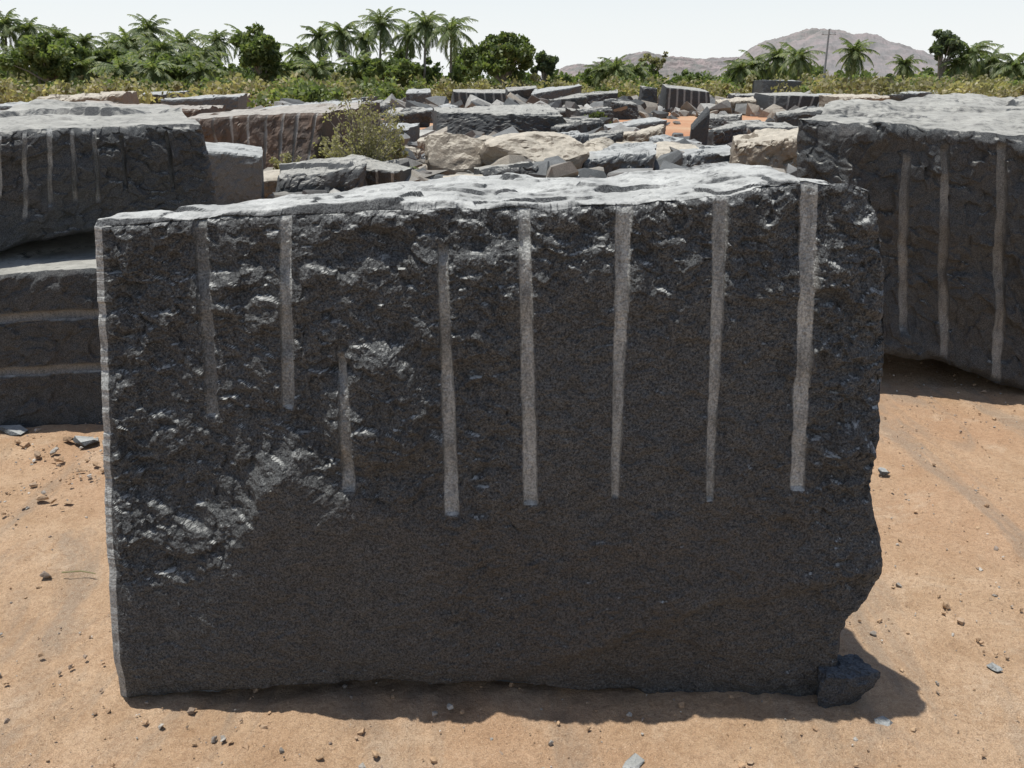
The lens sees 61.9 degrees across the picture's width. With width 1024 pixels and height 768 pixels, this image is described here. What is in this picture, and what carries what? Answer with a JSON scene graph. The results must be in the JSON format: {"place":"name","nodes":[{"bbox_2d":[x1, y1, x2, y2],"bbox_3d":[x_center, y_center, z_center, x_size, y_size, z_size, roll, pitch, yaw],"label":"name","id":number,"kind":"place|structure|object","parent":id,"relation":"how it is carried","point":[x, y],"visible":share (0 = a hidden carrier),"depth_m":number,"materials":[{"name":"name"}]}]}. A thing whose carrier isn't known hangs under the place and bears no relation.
{"place":"outdoors","nodes":[
{"label":"outdoors","id":0,"kind":"place"},
{"bbox_2d":[205,142,264,204],"bbox_3d":[-4.116,-3.031,12.493,0.970,0.990,0.791,-5,20,-14],"label":"granite block","id":1,"kind":"object","parent":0,"point":[237,173],"depth_m":12.22,"materials":[{"name":"stone"}]},
{"bbox_2d":[0,83,1023,767],"bbox_3d":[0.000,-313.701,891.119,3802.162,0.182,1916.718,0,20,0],"label":"ground","id":2,"kind":"structure","parent":0,"point":[306,725],"depth_m":2.62,"materials":[{"name":"sand"}]},
{"bbox_2d":[0,8,25,71],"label":"coconut palm","id":3,"kind":"object","parent":2,"relation":"on","point":[5,24],"visible":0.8,"depth_m":95.39,"materials":[{"name":"green plant"}]},
{"bbox_2d":[0,425,27,435],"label":"stone chip","id":4,"kind":"object","parent":2,"relation":"on","point":[10,430],"visible":1,"depth_m":4.52,"materials":[{"name":"grey stone"}]},
{"bbox_2d":[0,45,41,86],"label":"coconut palm","id":5,"kind":"object","parent":2,"relation":"on","point":[16,70],"visible":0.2,"depth_m":85.96,"materials":[{"name":"green plant"}]},
{"bbox_2d":[7,17,54,83],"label":"coconut palm","id":6,"kind":"object","parent":2,"relation":"on","point":[27,27],"visible":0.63,"depth_m":95.61,"materials":[{"name":"green plant"}]},
{"bbox_2d":[0,31,92,81],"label":"broadleaf tree","id":7,"kind":"object","parent":2,"relation":"on","point":[43,54],"visible":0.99,"depth_m":82.67,"materials":[{"name":"green plant"}]},
{"bbox_2d":[0,231,102,427],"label":"granite block","id":8,"kind":"object","parent":2,"relation":"on","point":[50,361],"depth_m":4.53,"materials":[{"name":"stone"}]},
{"bbox_2d":[0,99,216,251],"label":"granite block","id":9,"kind":"object","parent":8,"relation":"on","point":[68,168],"depth_m":4.80,"materials":[{"name":"stone"}]},
{"bbox_2d":[41,23,79,45],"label":"coconut palm","id":10,"kind":"object","parent":2,"relation":"on","point":[61,33],"visible":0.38,"depth_m":109.25,"materials":[{"name":"green plant"}]},
{"bbox_2d":[58,56,108,83],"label":"coconut palm","id":11,"kind":"object","parent":2,"relation":"on","point":[84,66],"visible":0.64,"depth_m":83.82,"materials":[{"name":"green plant"}]},
{"bbox_2d":[69,33,102,50],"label":"coconut palm","id":12,"kind":"object","parent":2,"relation":"on","point":[83,41],"visible":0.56,"depth_m":115.88,"materials":[{"name":"green plant"}]},
{"bbox_2d":[37,91,139,103],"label":"granite block","id":13,"kind":"object","parent":2,"relation":"on","point":[122,97],"depth_m":34.28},
{"bbox_2d":[82,48,128,79],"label":"broadleaf tree","id":14,"kind":"object","parent":2,"relation":"on","point":[106,55],"visible":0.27,"depth_m":88.84,"materials":[{"name":"green plant"}]},
{"bbox_2d":[86,51,144,83],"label":"coconut palm","id":15,"kind":"object","parent":2,"relation":"on","point":[118,67],"visible":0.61,"depth_m":79.52,"materials":[{"name":"green plant"}]},
{"bbox_2d":[100,26,152,55],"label":"coconut palm","id":16,"kind":"object","parent":2,"relation":"on","point":[127,43],"visible":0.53,"depth_m":92.37,"materials":[{"name":"green plant"}]},
{"bbox_2d":[108,43,150,82],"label":"coconut palm","id":17,"kind":"object","parent":2,"relation":"on","point":[135,52],"visible":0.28,"depth_m":88.14,"materials":[{"name":"green plant"}]},
{"bbox_2d":[123,13,172,55],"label":"coconut palm","id":18,"kind":"object","parent":2,"relation":"on","point":[149,26],"visible":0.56,"depth_m":98.22,"materials":[{"name":"green plant"}]},
{"bbox_2d":[124,52,178,86],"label":"coconut palm","id":19,"kind":"object","parent":2,"relation":"on","point":[152,72],"visible":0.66,"depth_m":78.35,"materials":[{"name":"green plant"}]},
{"bbox_2d":[85,100,225,117],"bbox_3d":[-8.765,-6.051,20.522,3.345,1.439,2.765,-3,20,-8],"label":"granite block","id":20,"kind":"object","parent":2,"relation":"on","point":[189,110],"depth_m":20.13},
{"bbox_2d":[131,35,189,81],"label":"coconut palm","id":21,"kind":"object","parent":2,"relation":"on","point":[162,46],"visible":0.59,"depth_m":84.81,"materials":[{"name":"green plant"}]},
{"bbox_2d":[147,52,201,89],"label":"broadleaf tree","id":22,"kind":"object","parent":2,"relation":"on","point":[187,59],"visible":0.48,"depth_m":81.03,"materials":[{"name":"green plant"}]},
{"bbox_2d":[158,29,212,52],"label":"coconut palm","id":23,"kind":"object","parent":2,"relation":"on","point":[181,37],"visible":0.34,"depth_m":96.54,"materials":[{"name":"green plant"}]},
{"bbox_2d":[174,55,228,85],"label":"coconut palm","id":24,"kind":"object","parent":2,"relation":"on","point":[200,70],"visible":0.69,"depth_m":80.37,"materials":[{"name":"green plant"}]},
{"bbox_2d":[178,40,229,76],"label":"coconut palm","id":25,"kind":"object","parent":2,"relation":"on","point":[207,54],"visible":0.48,"depth_m":89.25,"materials":[{"name":"green plant"}]},
{"bbox_2d":[160,93,247,111],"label":"granite block","id":26,"kind":"object","parent":2,"relation":"on","point":[233,102],"depth_m":32.83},
{"bbox_2d":[196,29,238,64],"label":"coconut palm","id":27,"kind":"object","parent":2,"relation":"on","point":[218,42],"visible":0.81,"depth_m":106.54,"materials":[{"name":"green plant"}]},
{"bbox_2d":[230,22,291,85],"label":"broadleaf tree","id":28,"kind":"object","parent":2,"relation":"on","point":[258,50],"visible":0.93,"depth_m":82.33,"materials":[{"name":"green plant"}]},
{"bbox_2d":[263,169,279,198],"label":"granite block","id":29,"kind":"object","parent":2,"relation":"on","point":[270,180],"depth_m":13.64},
{"bbox_2d":[254,63,301,86],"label":"coconut palm","id":30,"kind":"object","parent":2,"relation":"on","point":[272,73],"visible":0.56,"depth_m":83.94,"materials":[{"name":"green plant"}]},
{"bbox_2d":[268,152,301,169],"bbox_3d":[-4.106,-3.966,15.619,0.770,0.576,0.664,0,20,0],"label":"shrub","id":31,"kind":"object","parent":2,"relation":"on","point":[286,158],"depth_m":15.51,"materials":[{"name":"green plant"}]},
{"bbox_2d":[280,42,315,61],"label":"coconut palm","id":32,"kind":"object","parent":2,"relation":"on","point":[301,50],"visible":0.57,"depth_m":109.91,"materials":[{"name":"green plant"}]},
{"bbox_2d":[289,53,342,80],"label":"coconut palm","id":33,"kind":"object","parent":2,"relation":"on","point":[318,70],"visible":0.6,"depth_m":83.86,"materials":[{"name":"green plant"}]},
{"bbox_2d":[297,23,334,79],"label":"coconut palm","id":34,"kind":"object","parent":2,"relation":"on","point":[317,43],"visible":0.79,"depth_m":99.68,"materials":[{"name":"green plant"}]},
{"bbox_2d":[276,155,366,192],"bbox_3d":[-3.065,-3.242,13.595,1.504,0.711,1.078,-4,20,-12],"label":"granite block","id":35,"kind":"object","parent":2,"relation":"on","point":[341,174],"depth_m":13.27,"materials":[{"name":"stone"}]},
{"bbox_2d":[309,132,353,159],"bbox_3d":[-3.416,-4.408,16.420,0.946,0.871,1.064,-14,24,-34],"label":"dry bush","id":36,"kind":"object","parent":2,"relation":"on","point":[328,151],"visible":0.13,"depth_m":16.29,"materials":[{"name":"green plant"}]},
{"bbox_2d":[319,20,364,65],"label":"coconut palm","id":37,"kind":"object","parent":2,"relation":"on","point":[343,39],"visible":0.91,"depth_m":96.32,"materials":[{"name":"green plant"}]},
{"bbox_2d":[335,50,373,81],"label":"coconut palm","id":38,"kind":"object","parent":2,"relation":"on","point":[352,60],"visible":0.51,"depth_m":93.00,"materials":[{"name":"green plant"}]},
{"bbox_2d":[350,25,379,57],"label":"coconut palm","id":39,"kind":"object","parent":2,"relation":"on","point":[363,44],"visible":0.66,"depth_m":109.35,"materials":[{"name":"green plant"}]},
{"bbox_2d":[346,154,413,185],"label":"granite block","id":40,"kind":"object","parent":2,"relation":"on","point":[378,172],"depth_m":14.18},
{"bbox_2d":[353,6,408,58],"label":"coconut palm","id":41,"kind":"object","parent":2,"relation":"on","point":[382,25],"visible":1,"depth_m":98.07,"materials":[{"name":"green plant"}]},
{"bbox_2d":[356,56,423,86],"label":"broadleaf tree","id":42,"kind":"object","parent":2,"relation":"on","point":[402,69],"visible":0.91,"depth_m":90.76,"materials":[{"name":"green plant"}]},
{"bbox_2d":[376,122,408,160],"bbox_3d":[-2.387,-4.644,16.835,0.700,1.032,0.724,0,20,0],"label":"dry bush","id":43,"kind":"object","parent":2,"relation":"on","point":[397,153],"visible":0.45,"depth_m":16.77,"materials":[{"name":"green plant"}]},
{"bbox_2d":[388,19,423,59],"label":"coconut palm","id":44,"kind":"object","parent":2,"relation":"on","point":[411,50],"visible":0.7,"depth_m":100.01,"materials":[{"name":"green plant"}]},
{"bbox_2d":[383,107,431,126],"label":"granite block","id":45,"kind":"object","parent":2,"relation":"on","point":[422,116],"depth_m":34.35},
{"bbox_2d":[406,89,431,102],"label":"granite block","id":46,"kind":"object","parent":2,"relation":"on","point":[419,95],"depth_m":59.37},
{"bbox_2d":[404,10,446,78],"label":"coconut palm","id":47,"kind":"object","parent":2,"relation":"on","point":[425,26],"visible":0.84,"depth_m":97.72,"materials":[{"name":"green plant"}]},
{"bbox_2d":[425,15,477,87],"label":"coconut palm","id":48,"kind":"object","parent":2,"relation":"on","point":[448,29],"visible":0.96,"depth_m":91.84,"materials":[{"name":"green plant"}]},
{"bbox_2d":[425,132,485,174],"bbox_3d":[-0.991,-4.166,15.980,1.257,1.053,1.075,0,20,0],"label":"granite boulder","id":49,"kind":"object","parent":2,"relation":"on","point":[451,153],"visible":0.52,"depth_m":15.63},
{"bbox_2d":[450,89,505,107],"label":"granite block","id":50,"kind":"object","parent":2,"relation":"on","point":[491,96],"depth_m":49.95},
{"bbox_2d":[0,56,962,91],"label":"distant trees","id":51,"kind":"object","parent":2,"relation":"on","point":[460,73],"visible":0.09,"depth_m":105.74,"materials":[{"name":"green plant"}]},
{"bbox_2d":[94,162,884,696],"bbox_3d":[-0.068,0.104,2.735,2.245,1.578,0.946,0,20,0],"label":"granite block","id":52,"kind":"object","parent":2,"relation":"on","point":[616,432],"depth_m":2.34,"materials":[{"name":"stone"}]},
{"bbox_2d":[432,103,563,135],"bbox_3d":[-0.476,-8.390,27.529,4.497,1.192,3.533,0,20,0],"label":"granite block","id":53,"kind":"object","parent":2,"relation":"on","point":[490,119],"depth_m":26.21,"materials":[{"name":"stone"}]},
{"bbox_2d":[463,31,535,86],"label":"broadleaf tree","id":54,"kind":"object","parent":2,"relation":"on","point":[493,59],"visible":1,"depth_m":90.38,"materials":[{"name":"green plant"}]},
{"bbox_2d":[10,90,1007,198],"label":"rock rubble","id":55,"kind":"object","parent":2,"relation":"on","point":[554,167],"visible":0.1,"depth_m":26.18,"materials":[{"name":"stone"}]},
{"bbox_2d":[188,102,380,169],"bbox_3d":[-4.740,-5.079,17.726,3.189,1.438,2.949,5,20,15],"label":"granite block","id":56,"kind":"object","parent":55,"relation":"on","point":[295,131],"depth_m":16.55,"materials":[{"name":"stone"}]},
{"bbox_2d":[318,88,405,160],"bbox_3d":[-2.772,-4.591,15.748,1.614,1.663,1.555,0,20,0],"label":"dry bush","id":57,"kind":"object","parent":55,"relation":"on","point":[365,147],"visible":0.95,"depth_m":15.57,"materials":[{"name":"green plant"}]},
{"bbox_2d":[380,123,419,141],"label":"granite block","id":58,"kind":"object","parent":55,"relation":"on","point":[412,131],"depth_m":25.21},
{"bbox_2d":[474,161,537,175],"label":"granite block","id":59,"kind":"object","parent":55,"relation":"on","point":[521,167],"depth_m":14.75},
{"bbox_2d":[479,131,589,168],"bbox_3d":[0.416,-4.227,16.165,2.048,1.089,1.910,0,20,0],"label":"granite boulder","id":60,"kind":"object","parent":55,"relation":"on","point":[535,146],"visible":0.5,"depth_m":15.57,"materials":[{"name":"stone"}]},
{"bbox_2d":[729,128,797,170],"bbox_3d":[4.878,-4.383,16.341,1.517,1.059,1.183,7,21,19],"label":"granite block","id":61,"kind":"object","parent":55,"relation":"on","point":[775,148],"depth_m":15.91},
{"bbox_2d":[0,68,1023,107],"bbox_3d":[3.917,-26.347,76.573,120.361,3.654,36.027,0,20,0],"label":"scrub","id":62,"kind":"object","parent":2,"relation":"on","point":[870,86],"visible":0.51,"depth_m":70.31,"materials":[{"name":"green plant"}]},
{"bbox_2d":[505,86,536,98],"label":"granite block","id":63,"kind":"object","parent":2,"relation":"on","point":[525,92],"depth_m":70.86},
{"bbox_2d":[530,50,558,82],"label":"broadleaf tree","id":64,"kind":"object","parent":2,"relation":"on","point":[545,66],"visible":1,"depth_m":106.95,"materials":[{"name":"green plant"}]},
{"bbox_2d":[531,84,581,99],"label":"granite block","id":65,"kind":"object","parent":2,"relation":"on","point":[547,93],"depth_m":65.61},
{"bbox_2d":[548,93,586,106],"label":"granite block","id":66,"kind":"object","parent":2,"relation":"on","point":[578,99],"depth_m":51.24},
{"bbox_2d":[551,122,587,132],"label":"granite block","id":67,"kind":"object","parent":2,"relation":"on","point":[571,126],"depth_m":25.64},
{"bbox_2d":[563,117,603,131],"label":"granite block","id":68,"kind":"object","parent":2,"relation":"on","point":[593,123],"depth_m":26.51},
{"bbox_2d":[565,106,613,123],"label":"granite block","id":69,"kind":"object","parent":2,"relation":"on","point":[608,111],"depth_m":35.70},
{"bbox_2d":[583,57,610,87],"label":"coconut palm","id":70,"kind":"object","parent":2,"relation":"on","point":[596,80],"visible":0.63,"depth_m":102.99,"materials":[{"name":"green plant"}]},
{"bbox_2d":[579,90,617,104],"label":"granite block","id":71,"kind":"object","parent":2,"relation":"on","point":[596,96],"depth_m":57.66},
{"bbox_2d":[583,137,613,151],"bbox_3d":[1.713,-4.503,17.096,0.870,0.837,1.076,12,23,30],"label":"granite boulder","id":72,"kind":"object","parent":2,"relation":"on","point":[598,144],"visible":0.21,"depth_m":16.97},
{"bbox_2d":[589,130,623,142],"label":"granite block","id":73,"kind":"object","parent":2,"relation":"on","point":[615,136],"depth_m":21.58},
{"bbox_2d":[595,54,636,82],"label":"coconut palm","id":74,"kind":"object","parent":2,"relation":"on","point":[616,70],"visible":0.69,"depth_m":101.13,"materials":[{"name":"green plant"}]},
{"bbox_2d":[582,141,656,175],"bbox_3d":[2.019,-4.198,16.266,1.573,0.751,1.419,2,20,6],"label":"granite block","id":75,"kind":"object","parent":2,"relation":"on","point":[617,156],"depth_m":15.76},
{"bbox_2d":[603,99,638,119],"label":"granite block","id":76,"kind":"object","parent":2,"relation":"on","point":[630,112],"depth_m":41.99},
{"bbox_2d":[622,753,644,767],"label":"stone chip","id":77,"kind":"object","parent":2,"relation":"on","point":[634,760],"visible":1,"depth_m":2.32,"materials":[{"name":"grey stone"}]},
{"bbox_2d":[604,117,666,133],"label":"granite block","id":78,"kind":"object","parent":2,"relation":"on","point":[642,123],"depth_m":28.97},
{"bbox_2d":[620,60,650,83],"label":"coconut palm","id":79,"kind":"object","parent":2,"relation":"on","point":[639,69],"visible":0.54,"depth_m":104.83,"materials":[{"name":"green plant"}]},
{"bbox_2d":[623,124,665,141],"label":"granite block","id":80,"kind":"object","parent":2,"relation":"on","point":[644,135],"depth_m":21.91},
{"bbox_2d":[638,86,657,102],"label":"granite block","id":81,"kind":"object","parent":2,"relation":"on","point":[648,94],"depth_m":52.56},
{"bbox_2d":[638,51,668,73],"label":"broadleaf tree","id":82,"kind":"object","parent":2,"relation":"on","point":[651,59],"visible":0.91,"depth_m":111.74,"materials":[{"name":"green plant"}]},
{"bbox_2d":[616,141,698,158],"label":"granite block","id":83,"kind":"object","parent":2,"relation":"on","point":[662,148],"depth_m":17.71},
{"bbox_2d":[649,134,701,144],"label":"granite block","id":84,"kind":"object","parent":2,"relation":"on","point":[659,138],"depth_m":20.88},
{"bbox_2d":[658,84,709,111],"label":"granite block","id":85,"kind":"object","parent":2,"relation":"on","point":[673,96],"depth_m":52.65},
{"bbox_2d":[689,107,709,144],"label":"granite block","id":86,"kind":"object","parent":2,"relation":"on","point":[699,130],"depth_m":22.99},
{"bbox_2d":[680,145,730,166],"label":"granite block","id":87,"kind":"object","parent":2,"relation":"on","point":[706,154],"depth_m":17.08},
{"bbox_2d":[698,113,741,128],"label":"granite block","id":88,"kind":"object","parent":2,"relation":"on","point":[716,120],"depth_m":32.99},
{"bbox_2d":[707,122,746,145],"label":"granite block","id":89,"kind":"object","parent":2,"relation":"on","point":[723,134],"depth_m":24.41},
{"bbox_2d":[715,96,756,113],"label":"granite block","id":90,"kind":"object","parent":2,"relation":"on","point":[734,101],"depth_m":48.52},
{"bbox_2d":[720,58,762,86],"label":"coconut palm","id":91,"kind":"object","parent":2,"relation":"on","point":[741,69],"visible":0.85,"depth_m":98.02,"materials":[{"name":"green plant"}]},
{"bbox_2d":[735,50,777,79],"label":"coconut palm","id":92,"kind":"object","parent":2,"relation":"on","point":[755,67],"visible":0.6,"depth_m":100.48,"materials":[{"name":"green plant"}]},
{"bbox_2d":[723,120,797,132],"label":"granite block","id":93,"kind":"object","parent":2,"relation":"on","point":[752,125],"depth_m":27.04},
{"bbox_2d":[754,42,798,79],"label":"coconut palm","id":94,"kind":"object","parent":2,"relation":"on","point":[774,66],"visible":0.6,"depth_m":98.88,"materials":[{"name":"green plant"}]},
{"bbox_2d":[752,80,801,92],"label":"granite block","id":95,"kind":"object","parent":2,"relation":"on","point":[761,86],"depth_m":83.53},
{"bbox_2d":[754,92,818,110],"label":"granite block","id":96,"kind":"object","parent":2,"relation":"on","point":[787,101],"depth_m":48.64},
{"bbox_2d":[774,106,823,125],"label":"granite block","id":97,"kind":"object","parent":2,"relation":"on","point":[792,117],"depth_m":28.74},
{"bbox_2d":[775,42,824,80],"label":"coconut palm","id":98,"kind":"object","parent":2,"relation":"on","point":[797,61],"visible":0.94,"depth_m":93.34,"materials":[{"name":"green plant"}]},
{"bbox_2d":[816,654,880,708],"bbox_3d":[0.991,0.900,2.566,0.186,0.154,0.139,0,20,0],"label":"rock","id":99,"kind":"object","parent":2,"relation":"on","point":[849,679],"visible":0.88,"depth_m":2.51,"materials":[{"name":"stone"}]},
{"bbox_2d":[819,93,889,106],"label":"granite block","id":100,"kind":"object","parent":2,"relation":"on","point":[824,100],"depth_m":46.50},
{"bbox_2d":[832,37,879,82],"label":"coconut palm","id":101,"kind":"object","parent":2,"relation":"on","point":[855,56],"visible":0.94,"depth_m":93.01,"materials":[{"name":"green plant"}]},
{"bbox_2d":[873,91,931,100],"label":"granite block","id":102,"kind":"object","parent":2,"relation":"on","point":[901,96],"depth_m":65.68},
{"bbox_2d":[885,54,927,80],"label":"coconut palm","id":103,"kind":"object","parent":2,"relation":"on","point":[903,67],"visible":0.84,"depth_m":104.53,"materials":[{"name":"green plant"}]},
{"bbox_2d":[797,93,1023,389],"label":"granite block","id":104,"kind":"object","parent":2,"relation":"on","point":[939,178],"depth_m":4.87,"materials":[{"name":"stone"}]},
{"bbox_2d":[928,29,965,79],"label":"broadleaf tree","id":105,"kind":"object","parent":2,"relation":"on","point":[947,40],"visible":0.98,"depth_m":92.39,"materials":[{"name":"green plant"}]},
{"bbox_2d":[936,49,981,78],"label":"coconut palm","id":106,"kind":"object","parent":2,"relation":"on","point":[956,67],"visible":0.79,"depth_m":93.09,"materials":[{"name":"green plant"}]},
{"bbox_2d":[945,40,1003,79],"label":"coconut palm","id":107,"kind":"object","parent":2,"relation":"on","point":[979,47],"visible":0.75,"depth_m":92.42,"materials":[{"name":"green plant"}]},
{"bbox_2d":[970,44,1019,79],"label":"coconut palm","id":108,"kind":"object","parent":2,"relation":"on","point":[988,60],"visible":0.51,"depth_m":96.68,"materials":[{"name":"green plant"}]},
{"bbox_2d":[984,52,1023,82],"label":"coconut palm","id":109,"kind":"object","parent":2,"relation":"on","point":[1012,69],"visible":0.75,"depth_m":89.67,"materials":[{"name":"green plant"}]},
{"bbox_2d":[0,357,1023,767],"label":"gravel","id":110,"kind":"structure","parent":0,"point":[362,731],"depth_m":2.88,"materials":[{"name":"gravel"}]},
{"bbox_2d":[0,0,1023,82],"label":"sky","id":111,"kind":"structure","parent":0,"point":[574,31],"materials":[{"name":"white"}]},
{"bbox_2d":[491,51,737,82],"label":"hill","id":112,"kind":"structure","parent":0,"point":[672,65],"depth_m":1547.78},
{"bbox_2d":[712,28,971,81],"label":"hill","id":113,"kind":"structure","parent":0,"point":[887,50],"depth_m":1215.16,"materials":[{"name":"stone"}]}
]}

